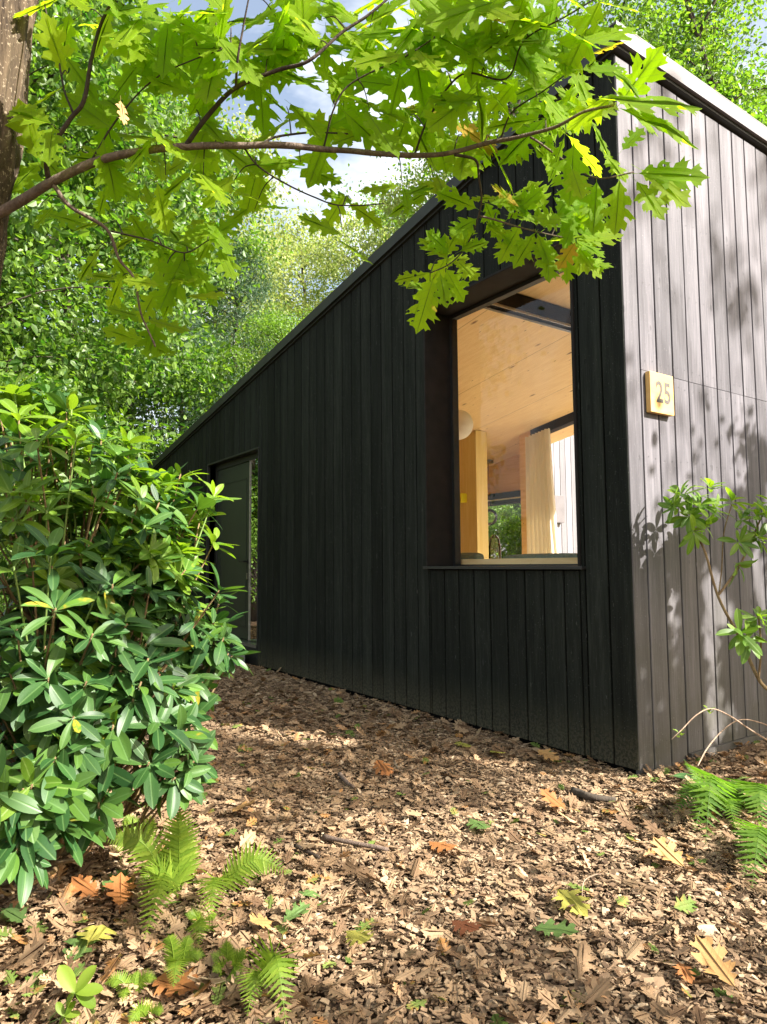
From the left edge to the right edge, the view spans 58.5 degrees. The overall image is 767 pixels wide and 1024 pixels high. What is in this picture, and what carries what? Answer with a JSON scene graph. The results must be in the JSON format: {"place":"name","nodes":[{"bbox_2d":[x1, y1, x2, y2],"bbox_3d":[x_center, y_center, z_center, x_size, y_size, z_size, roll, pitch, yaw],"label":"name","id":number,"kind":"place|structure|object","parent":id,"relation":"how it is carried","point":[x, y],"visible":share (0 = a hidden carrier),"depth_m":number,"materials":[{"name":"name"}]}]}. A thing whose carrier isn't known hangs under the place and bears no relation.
{"place":"outdoors","nodes":[
{"label":"outdoors","id":0,"kind":"place"},
{"bbox_2d":[0,576,766,1023],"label":"ground","id":1,"kind":"structure","parent":0,"point":[318,994],"depth_m":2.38,"materials":[{"name":"brown wood"}]},
{"bbox_2d":[0,902,31,926],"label":"fallen leaf","id":2,"kind":"object","parent":1,"relation":"on","point":[14,914],"visible":0.94,"depth_m":2.28,"materials":[{"name":"green plant"}]},
{"bbox_2d":[0,426,129,620],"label":"understory shrub","id":3,"kind":"object","parent":1,"relation":"on","point":[11,550],"depth_m":11.79,"materials":[{"name":"green plant"}]},
{"bbox_2d":[0,346,149,660],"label":"understory shrub","id":4,"kind":"object","parent":1,"relation":"on","point":[52,383],"visible":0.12,"depth_m":7.78,"materials":[{"name":"green plant"}]},
{"bbox_2d":[48,965,103,1023],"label":"seedling","id":5,"kind":"object","parent":1,"relation":"on","point":[83,991],"visible":1,"depth_m":1.77,"materials":[{"name":"green plant"}]},
{"bbox_2d":[62,930,100,966],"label":"fallen leaf","id":6,"kind":"object","parent":1,"relation":"on","point":[80,943],"visible":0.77,"depth_m":2.08,"materials":[{"name":"green plant"}]},
{"bbox_2d":[71,874,102,899],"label":"fallen leaf","id":7,"kind":"object","parent":1,"relation":"on","point":[84,886],"visible":0.86,"depth_m":2.46,"materials":[{"name":"orange plant"}]},
{"bbox_2d":[76,924,118,949],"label":"fallen leaf","id":8,"kind":"object","parent":1,"relation":"on","point":[94,932],"visible":1,"depth_m":2.13,"materials":[{"name":"yellow plant"}]},
{"bbox_2d":[0,36,221,447],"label":"leafy tree","id":9,"kind":"object","parent":1,"relation":"on","point":[21,337],"visible":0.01,"depth_m":15.67,"materials":[{"name":"green plant"}]},
{"bbox_2d":[97,868,129,899],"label":"fallen leaf","id":10,"kind":"object","parent":1,"relation":"on","point":[124,873],"visible":0.57,"depth_m":2.53,"materials":[{"name":"green plant"}]},
{"bbox_2d":[103,872,136,913],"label":"fallen leaf","id":11,"kind":"object","parent":1,"relation":"on","point":[120,893],"visible":0.99,"depth_m":2.41,"materials":[{"name":"orange plant"}]},
{"bbox_2d":[0,0,240,524],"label":"leafy tree","id":12,"kind":"object","parent":1,"relation":"on","point":[48,265],"visible":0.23,"depth_m":11.71,"materials":[{"name":"green plant"}]},
{"bbox_2d":[1,6,249,460],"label":"leafy tree","id":13,"kind":"object","parent":1,"relation":"on","point":[92,320],"visible":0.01,"depth_m":18.78,"materials":[{"name":"green plant"}]},
{"bbox_2d":[0,369,259,907],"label":"rhododendron bush","id":14,"kind":"object","parent":1,"relation":"on","point":[100,676],"visible":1,"depth_m":2.53,"materials":[{"name":"green plant"}]},
{"bbox_2d":[0,0,260,477],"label":"leafy tree","id":15,"kind":"object","parent":1,"relation":"on","point":[31,210],"visible":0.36,"depth_m":10.36,"materials":[{"name":"green plant"}]},
{"bbox_2d":[104,968,156,1001],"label":"fern","id":16,"kind":"object","parent":1,"relation":"on","point":[115,981],"visible":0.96,"depth_m":1.90,"materials":[{"name":"green plant"}]},
{"bbox_2d":[102,410,160,481],"bbox_3d":[-7.004,0.100,18.134,5.213,5.190,4.732,-4,-5,37],"label":"understory shrub","id":17,"kind":"object","parent":1,"relation":"on","point":[142,443],"visible":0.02,"depth_m":17.86,"materials":[{"name":"green plant"}]},
{"bbox_2d":[121,814,156,837],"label":"fern","id":18,"kind":"object","parent":1,"relation":"on","point":[135,820],"visible":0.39,"depth_m":2.93,"materials":[{"name":"green plant"}]},
{"bbox_2d":[127,998,163,1023],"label":"fern","id":19,"kind":"object","parent":1,"relation":"on","point":[140,1011],"visible":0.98,"depth_m":1.78,"materials":[{"name":"green plant"}]},
{"bbox_2d":[0,0,302,460],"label":"leafy tree","id":20,"kind":"object","parent":1,"relation":"on","point":[209,370],"visible":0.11,"depth_m":15.28,"materials":[{"name":"green plant"}]},
{"bbox_2d":[13,63,292,463],"bbox_3d":[-7.288,-5.702,20.771,9.368,17.142,9.510,-2,-5,25],"label":"leafy tree","id":21,"kind":"object","parent":1,"relation":"on","point":[243,239],"visible":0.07,"depth_m":20.30,"materials":[{"name":"green plant"}]},
{"bbox_2d":[106,806,202,938],"bbox_3d":[-0.753,1.204,2.369,0.332,0.352,0.426,3,-5,-35],"label":"fern","id":22,"kind":"object","parent":1,"relation":"on","point":[169,869],"visible":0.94,"depth_m":2.48,"materials":[{"name":"green plant"}]},
{"bbox_2d":[118,307,232,475],"bbox_3d":[-5.245,-1.410,17.322,3.549,8.015,3.764,-1,-4,12],"label":"leafy tree","id":23,"kind":"object","parent":1,"relation":"on","point":[180,413],"visible":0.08,"depth_m":16.89,"materials":[{"name":"green plant"}]},
{"bbox_2d":[152,967,198,997],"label":"fallen leaf","id":24,"kind":"object","parent":1,"relation":"on","point":[184,984],"visible":0.81,"depth_m":1.90,"materials":[{"name":"orange plant"}]},
{"bbox_2d":[162,935,203,986],"bbox_3d":[-0.601,1.290,1.956,0.126,0.115,0.155,-2,-5,17],"label":"fern","id":25,"kind":"object","parent":1,"relation":"on","point":[177,958],"visible":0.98,"depth_m":2.00,"materials":[{"name":"green plant"}]},
{"bbox_2d":[47,95,321,444],"bbox_3d":[-6.376,-5.800,23.202,9.021,17.680,8.163,0,-4,-3],"label":"leafy tree","id":26,"kind":"object","parent":1,"relation":"on","point":[283,252],"visible":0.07,"depth_m":23.75,"materials":[{"name":"green plant"}]},
{"bbox_2d":[185,900,215,946],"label":"fern","id":27,"kind":"object","parent":1,"relation":"on","point":[199,923],"visible":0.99,"depth_m":2.15,"materials":[{"name":"green plant"}]},
{"bbox_2d":[185,975,225,983],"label":"fallen leaf","id":28,"kind":"object","parent":1,"relation":"on","point":[204,980],"visible":0.99,"depth_m":1.85,"materials":[{"name":"brown plant"}]},
{"bbox_2d":[200,651,244,665],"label":"step slab","id":29,"kind":"structure","parent":1,"relation":"on","point":[243,656],"depth_m":8.16,"materials":[{"name":"grey concrete"}]},
{"bbox_2d":[211,940,246,983],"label":"fern","id":30,"kind":"object","parent":1,"relation":"on","point":[235,957],"visible":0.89,"depth_m":2.01,"materials":[{"name":"green plant"}]},
{"bbox_2d":[150,169,314,432],"bbox_3d":[-7.072,-6.090,30.974,9.923,19.448,8.980,-2,-5,22],"label":"leafy tree","id":31,"kind":"object","parent":1,"relation":"on","point":[262,222],"visible":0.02,"depth_m":30.80,"materials":[{"name":"green plant"}]},
{"bbox_2d":[169,220,297,435],"bbox_3d":[-4.523,-2.933,20.622,5.419,11.542,5.110,3,-6,-41],"label":"leafy tree","id":32,"kind":"object","parent":1,"relation":"on","point":[237,314],"visible":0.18,"depth_m":20.03,"materials":[{"name":"green plant"}]},
{"bbox_2d":[193,842,288,918],"bbox_3d":[-0.539,1.298,2.424,0.220,0.171,0.352,-4,-6,38],"label":"fern","id":33,"kind":"object","parent":1,"relation":"on","point":[249,861],"visible":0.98,"depth_m":2.49,"materials":[{"name":"green plant"}]},
{"bbox_2d":[227,798,255,811],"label":"fallen leaf","id":34,"kind":"object","parent":1,"relation":"on","point":[242,805],"visible":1,"depth_m":3.23,"materials":[{"name":"brown plant"}]},
{"bbox_2d":[202,271,306,414],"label":"leafy tree","id":35,"kind":"object","parent":1,"relation":"on","point":[288,298],"visible":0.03,"depth_m":33.21,"materials":[{"name":"green plant"}]},
{"bbox_2d":[0,420,512,576],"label":"distant wood","id":36,"kind":"object","parent":1,"relation":"on","point":[170,420],"depth_m":39.45,"materials":[{"name":"green plant"}]},
{"bbox_2d":[203,298,314,410],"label":"leafy tree","id":37,"kind":"object","parent":1,"relation":"on","point":[269,327],"visible":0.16,"depth_m":15.45,"materials":[{"name":"green plant"}]},
{"bbox_2d":[249,912,272,928],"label":"fallen leaf","id":38,"kind":"object","parent":1,"relation":"on","point":[261,920],"visible":1,"depth_m":2.21,"materials":[{"name":"yellow plant"}]},
{"bbox_2d":[236,928,300,1022],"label":"fern","id":39,"kind":"object","parent":1,"relation":"on","point":[271,965],"visible":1,"depth_m":1.81,"materials":[{"name":"green plant"}]},
{"bbox_2d":[278,901,310,926],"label":"fallen leaf","id":40,"kind":"object","parent":1,"relation":"on","point":[296,911],"visible":0.98,"depth_m":2.29,"materials":[{"name":"green plant"}]},
{"bbox_2d":[249,198,356,351],"bbox_3d":[-4.547,-6.095,36.966,9.388,20.332,10.374,-2,-5,20],"label":"leafy tree","id":41,"kind":"object","parent":1,"relation":"on","point":[301,246],"visible":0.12,"depth_m":35.50,"materials":[{"name":"green plant"}]},
{"bbox_2d":[294,844,319,858],"bbox_3d":[-0.312,1.388,2.796,0.020,0.021,0.153,4,-6,-44],"label":"stick","id":42,"kind":"object","parent":1,"relation":"on","point":[297,847],"visible":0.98,"depth_m":2.79,"materials":[{"name":"brown wood"}]},
{"bbox_2d":[299,890,320,898],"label":"fallen leaf","id":43,"kind":"object","parent":1,"relation":"on","point":[309,893],"visible":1,"depth_m":2.40,"materials":[{"name":"green plant"}]},
{"bbox_2d":[278,209,400,325],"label":"leafy tree","id":44,"kind":"object","parent":1,"relation":"on","point":[336,258],"visible":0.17,"depth_m":31.55,"materials":[{"name":"green plant"}]},
{"bbox_2d":[338,772,354,788],"bbox_3d":[-0.205,1.457,3.715,0.031,0.026,0.244,1,-5,-20],"label":"stick","id":45,"kind":"object","parent":1,"relation":"on","point":[344,779],"visible":1,"depth_m":3.70,"materials":[{"name":"brown wood"}]},
{"bbox_2d":[0,0,709,360],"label":"red oak","id":46,"kind":"object","parent":1,"relation":"on","point":[184,50],"visible":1,"depth_m":1.96,"materials":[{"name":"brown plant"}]},
{"bbox_2d":[322,834,388,850],"bbox_3d":[-0.122,1.392,2.873,0.311,0.028,0.033,-3,-5,27],"label":"stick","id":47,"kind":"object","parent":1,"relation":"on","point":[325,837],"visible":1,"depth_m":2.86,"materials":[{"name":"brown wood"}]},
{"bbox_2d":[345,927,374,946],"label":"fallen leaf","id":48,"kind":"object","parent":1,"relation":"on","point":[360,936],"visible":1,"depth_m":2.10,"materials":[{"name":"yellow plant"}]},
{"bbox_2d":[301,163,429,298],"bbox_3d":[0.812,-6.284,33.504,10.997,20.123,11.164,3,-6,-39],"label":"leafy tree","id":49,"kind":"object","parent":1,"relation":"on","point":[379,212],"visible":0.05,"depth_m":33.17,"materials":[{"name":"green plant"}]},
{"bbox_2d":[372,760,392,775],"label":"fallen leaf","id":50,"kind":"object","parent":1,"relation":"on","point":[383,767],"visible":1,"depth_m":3.85,"materials":[{"name":"orange plant"}]},
{"bbox_2d":[328,158,448,282],"bbox_3d":[1.937,-5.184,26.251,7.755,16.796,8.570,-3,-5,35],"label":"leafy tree","id":51,"kind":"object","parent":1,"relation":"on","point":[388,210],"visible":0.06,"depth_m":25.73,"materials":[{"name":"green plant"}]},
{"bbox_2d":[423,841,457,852],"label":"fallen leaf","id":52,"kind":"object","parent":1,"relation":"on","point":[441,846],"visible":1,"depth_m":2.81,"materials":[{"name":"orange plant"}]},
{"bbox_2d":[115,20,766,775],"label":"cabin","id":53,"kind":"object","parent":1,"relation":"on","point":[335,452],"visible":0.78,"depth_m":4.95,"materials":[{"name":"black wood"}]},
{"bbox_2d":[460,493,466,502],"bbox_3d":[1.220,-0.217,10.715,0.117,0.140,0.130,3,-5,-35],"label":"yellow box","id":54,"kind":"object","parent":53,"relation":"attached to","point":[463,497],"visible":0.67,"depth_m":10.66,"materials":[{"name":"paint"}]},
{"bbox_2d":[459,410,472,439],"bbox_3d":[0.985,-1.254,9.056,0.400,0.600,0.400,3,-5,-35],"label":"paper globe lamp","id":55,"kind":"object","parent":53,"relation":"hanging from","point":[465,424],"visible":0.36,"depth_m":8.90,"materials":[{"name":"beige paper"}]},
{"bbox_2d":[487,460,497,525],"bbox_3d":[1.912,-0.346,12.408,0.300,1.184,0.300,3,-5,-35],"label":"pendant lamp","id":56,"kind":"object","parent":53,"relation":"hanging from","point":[489,509],"visible":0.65,"depth_m":12.43,"materials":[{"name":"metal"}]},
{"bbox_2d":[488,490,520,506],"bbox_3d":[2.204,0.440,12.480,0.220,1.584,1.270,3,-5,-35],"label":"rear window","id":57,"kind":"structure","parent":53,"relation":"in","point":[509,496],"depth_m":12.42,"materials":[{"name":"clear glass"}]},
{"bbox_2d":[423,241,585,569],"bbox_3d":[1.014,-0.644,5.068,0.635,2.138,1.570,3,-5,-35],"label":"window","id":58,"kind":"structure","parent":53,"relation":"in","point":[440,345],"depth_m":5.55,"materials":[{"name":"black wood"}]},
{"bbox_2d":[525,428,558,553],"bbox_3d":[2.417,0.204,10.408,0.150,2.937,0.640,3,-5,-35],"label":"curtain","id":59,"kind":"object","parent":53,"relation":"hanging from","point":[541,526],"visible":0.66,"depth_m":10.43,"materials":[{"name":"beige fabric"}]},
{"bbox_2d":[645,371,673,416],"bbox_3d":[1.676,-0.714,4.148,0.237,0.246,0.035,3,-5,-35],"label":"house number sign","id":60,"kind":"object","parent":53,"relation":"attached to","point":[659,395],"visible":1,"depth_m":4.12,"materials":[{"name":"brown wood"}]},
{"bbox_3d":[1.361,0.914,6.079,1.000,0.840,2.700,3,-5,-35],"label":"sofa","id":61,"kind":"object","parent":53,"relation":"on","visible":0},
{"bbox_2d":[461,553,483,558],"bbox_3d":[0.681,0.582,6.628,0.158,0.373,0.768,3,-5,-35],"label":"cushion","id":62,"kind":"object","parent":61,"relation":"on","point":[472,556],"visible":0.18,"depth_m":6.35,"materials":[{"name":"grey fabric"}]},
{"bbox_2d":[503,553,576,558],"bbox_3d":[1.335,0.518,5.684,0.158,0.348,0.868,3,-5,-35],"label":"cushion","id":63,"kind":"object","parent":61,"relation":"on","point":[557,555],"visible":0.21,"depth_m":5.62,"materials":[{"name":"grey fabric"}]},
{"bbox_2d":[455,742,470,746],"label":"fallen leaf","id":64,"kind":"object","parent":1,"relation":"on","point":[463,744],"visible":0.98,"depth_m":4.40,"materials":[{"name":"green plant"}]},
{"bbox_2d":[447,919,480,935],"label":"fallen leaf","id":65,"kind":"object","parent":1,"relation":"on","point":[464,925],"visible":1,"depth_m":2.19,"materials":[{"name":"brown plant"}]},
{"bbox_2d":[345,0,607,552],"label":"leafy tree","id":66,"kind":"object","parent":1,"relation":"on","point":[474,114],"visible":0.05,"depth_m":23.92,"materials":[{"name":"green plant"}]},
{"bbox_2d":[466,818,489,828],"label":"fallen leaf","id":67,"kind":"object","parent":1,"relation":"on","point":[478,824],"visible":1,"depth_m":3.06,"materials":[{"name":"green plant"}]},
{"bbox_2d":[488,499,521,558],"bbox_3d":[2.838,0.891,16.548,3.232,3.218,2.934,-1,-4,14],"label":"understory shrub","id":68,"kind":"object","parent":1,"relation":"on","point":[503,522],"visible":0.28,"depth_m":16.16,"materials":[{"name":"green plant"}]},
{"bbox_2d":[490,498,521,558],"bbox_3d":[3.190,0.440,18.701,5.115,4.707,4.706,-1,-4,11],"label":"understory shrub","id":69,"kind":"object","parent":1,"relation":"on","point":[517,506],"visible":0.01,"depth_m":18.08,"materials":[{"name":"green plant"}]},
{"bbox_2d":[507,525,521,554],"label":"understory shrub","id":70,"kind":"object","parent":1,"relation":"on","point":[514,544],"visible":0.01,"depth_m":17.43,"materials":[{"name":"green plant"}]},
{"bbox_2d":[533,748,558,760],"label":"fallen leaf","id":71,"kind":"object","parent":1,"relation":"on","point":[546,753],"visible":0.94,"depth_m":4.09,"materials":[{"name":"brown plant"}]},
{"bbox_2d":[539,788,570,811],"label":"fallen leaf","id":72,"kind":"object","parent":1,"relation":"on","point":[551,798],"visible":1,"depth_m":3.30,"materials":[{"name":"orange plant"}]},
{"bbox_2d":[533,919,578,936],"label":"fallen leaf","id":73,"kind":"object","parent":1,"relation":"on","point":[557,930],"visible":1,"depth_m":2.17,"materials":[{"name":"green plant"}]},
{"bbox_2d":[551,435,576,552],"bbox_3d":[5.373,0.313,15.166,5.774,4.000,0.350,3,-5,-35],"label":"neighbouring cabin","id":74,"kind":"object","parent":1,"relation":"on","point":[563,459],"visible":0.06,"depth_m":13.98,"materials":[{"name":"wood"}]},
{"bbox_2d":[551,889,590,916],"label":"fallen leaf","id":75,"kind":"object","parent":1,"relation":"on","point":[571,898],"visible":1,"depth_m":2.34,"materials":[{"name":"yellow plant"}]},
{"bbox_2d":[582,874,597,895],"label":"twig","id":76,"kind":"object","parent":1,"relation":"on","point":[584,881],"visible":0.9,"depth_m":2.48,"materials":[{"name":"beige wood"}]},
{"bbox_2d":[570,787,615,801],"bbox_3d":[1.049,1.436,3.451,0.235,0.054,0.090,-4,-6,39],"label":"bark piece","id":77,"kind":"object","parent":1,"relation":"on","point":[579,793],"visible":0.92,"depth_m":3.42,"materials":[{"name":"wood"}]},
{"bbox_2d":[485,0,766,134],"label":"leafy tree","id":78,"kind":"object","parent":1,"relation":"on","point":[621,18],"visible":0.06,"depth_m":22.05,"materials":[{"name":"green plant"}]},
{"bbox_2d":[650,836,688,870],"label":"fallen leaf","id":79,"kind":"object","parent":1,"relation":"on","point":[667,852],"visible":1,"depth_m":2.69,"materials":[{"name":"yellow plant"}]},
{"bbox_2d":[673,773,694,779],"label":"fallen leaf","id":80,"kind":"object","parent":1,"relation":"on","point":[680,775],"visible":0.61,"depth_m":3.66,"materials":[{"name":"green plant"}]},
{"bbox_2d":[673,962,695,983],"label":"fallen leaf","id":81,"kind":"object","parent":1,"relation":"on","point":[685,972],"visible":1,"depth_m":1.94,"materials":[{"name":"orange plant"}]},
{"bbox_2d":[611,0,766,123],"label":"leafy tree","id":82,"kind":"object","parent":1,"relation":"on","point":[721,7],"visible":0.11,"depth_m":21.60,"materials":[{"name":"green plant"}]},
{"bbox_2d":[627,5,764,107],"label":"leafy tree","id":83,"kind":"object","parent":1,"relation":"on","point":[691,53],"visible":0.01,"depth_m":26.82,"materials":[{"name":"green plant"}]},
{"bbox_2d":[672,760,750,844],"bbox_3d":[1.476,1.284,3.135,0.329,0.277,0.742,-4,-6,38],"label":"fern","id":84,"kind":"object","parent":1,"relation":"on","point":[713,796],"visible":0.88,"depth_m":3.03,"materials":[{"name":"green plant"}]},
{"bbox_2d":[658,478,766,690],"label":"leggy rhododendron","id":85,"kind":"object","parent":1,"relation":"on","point":[745,646],"visible":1,"depth_m":3.79,"materials":[{"name":"green plant"}]},
{"bbox_2d":[689,934,741,994],"bbox_3d":[0.950,1.279,1.945,0.151,0.076,0.114,-4,-6,40],"label":"fallen leaf","id":86,"kind":"object","parent":1,"relation":"on","point":[709,956],"visible":1,"depth_m":1.95,"materials":[{"name":"plant"}]},
{"bbox_2d":[672,705,766,740],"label":"dry stem","id":87,"kind":"object","parent":1,"relation":"on","point":[708,710],"visible":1,"depth_m":3.60,"materials":[{"name":"beige plant"}]},
{"bbox_2d":[684,32,766,120],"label":"leafy tree","id":88,"kind":"object","parent":1,"relation":"on","point":[726,91],"visible":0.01,"depth_m":23.65,"materials":[{"name":"green plant"}]},
{"bbox_2d":[697,719,766,766],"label":"dry stem","id":89,"kind":"object","parent":1,"relation":"on","point":[723,730],"visible":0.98,"depth_m":3.67,"materials":[{"name":"beige plant"}]},
{"bbox_2d":[723,777,766,827],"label":"fern","id":90,"kind":"object","parent":1,"relation":"on","point":[756,792],"visible":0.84,"depth_m":3.12,"materials":[{"name":"green plant"}]},
{"bbox_2d":[731,816,766,886],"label":"fern","id":91,"kind":"object","parent":1,"relation":"on","point":[755,835],"visible":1,"depth_m":2.57,"materials":[{"name":"green plant"}]},
{"bbox_2d":[24,0,766,557],"label":"sky","id":92,"kind":"structure","parent":0,"point":[305,97],"materials":[{"name":"white"}]},
{"bbox_2d":[489,535,500,558],"bbox_3d":[1.873,0.672,11.517,0.237,0.580,0.237,3,-5,-35],"label":"glass cloche","id":93,"kind":"object","parent":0,"point":[496,536],"visible":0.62,"depth_m":11.58,"materials":[{"name":"clear glass"}]}
]}

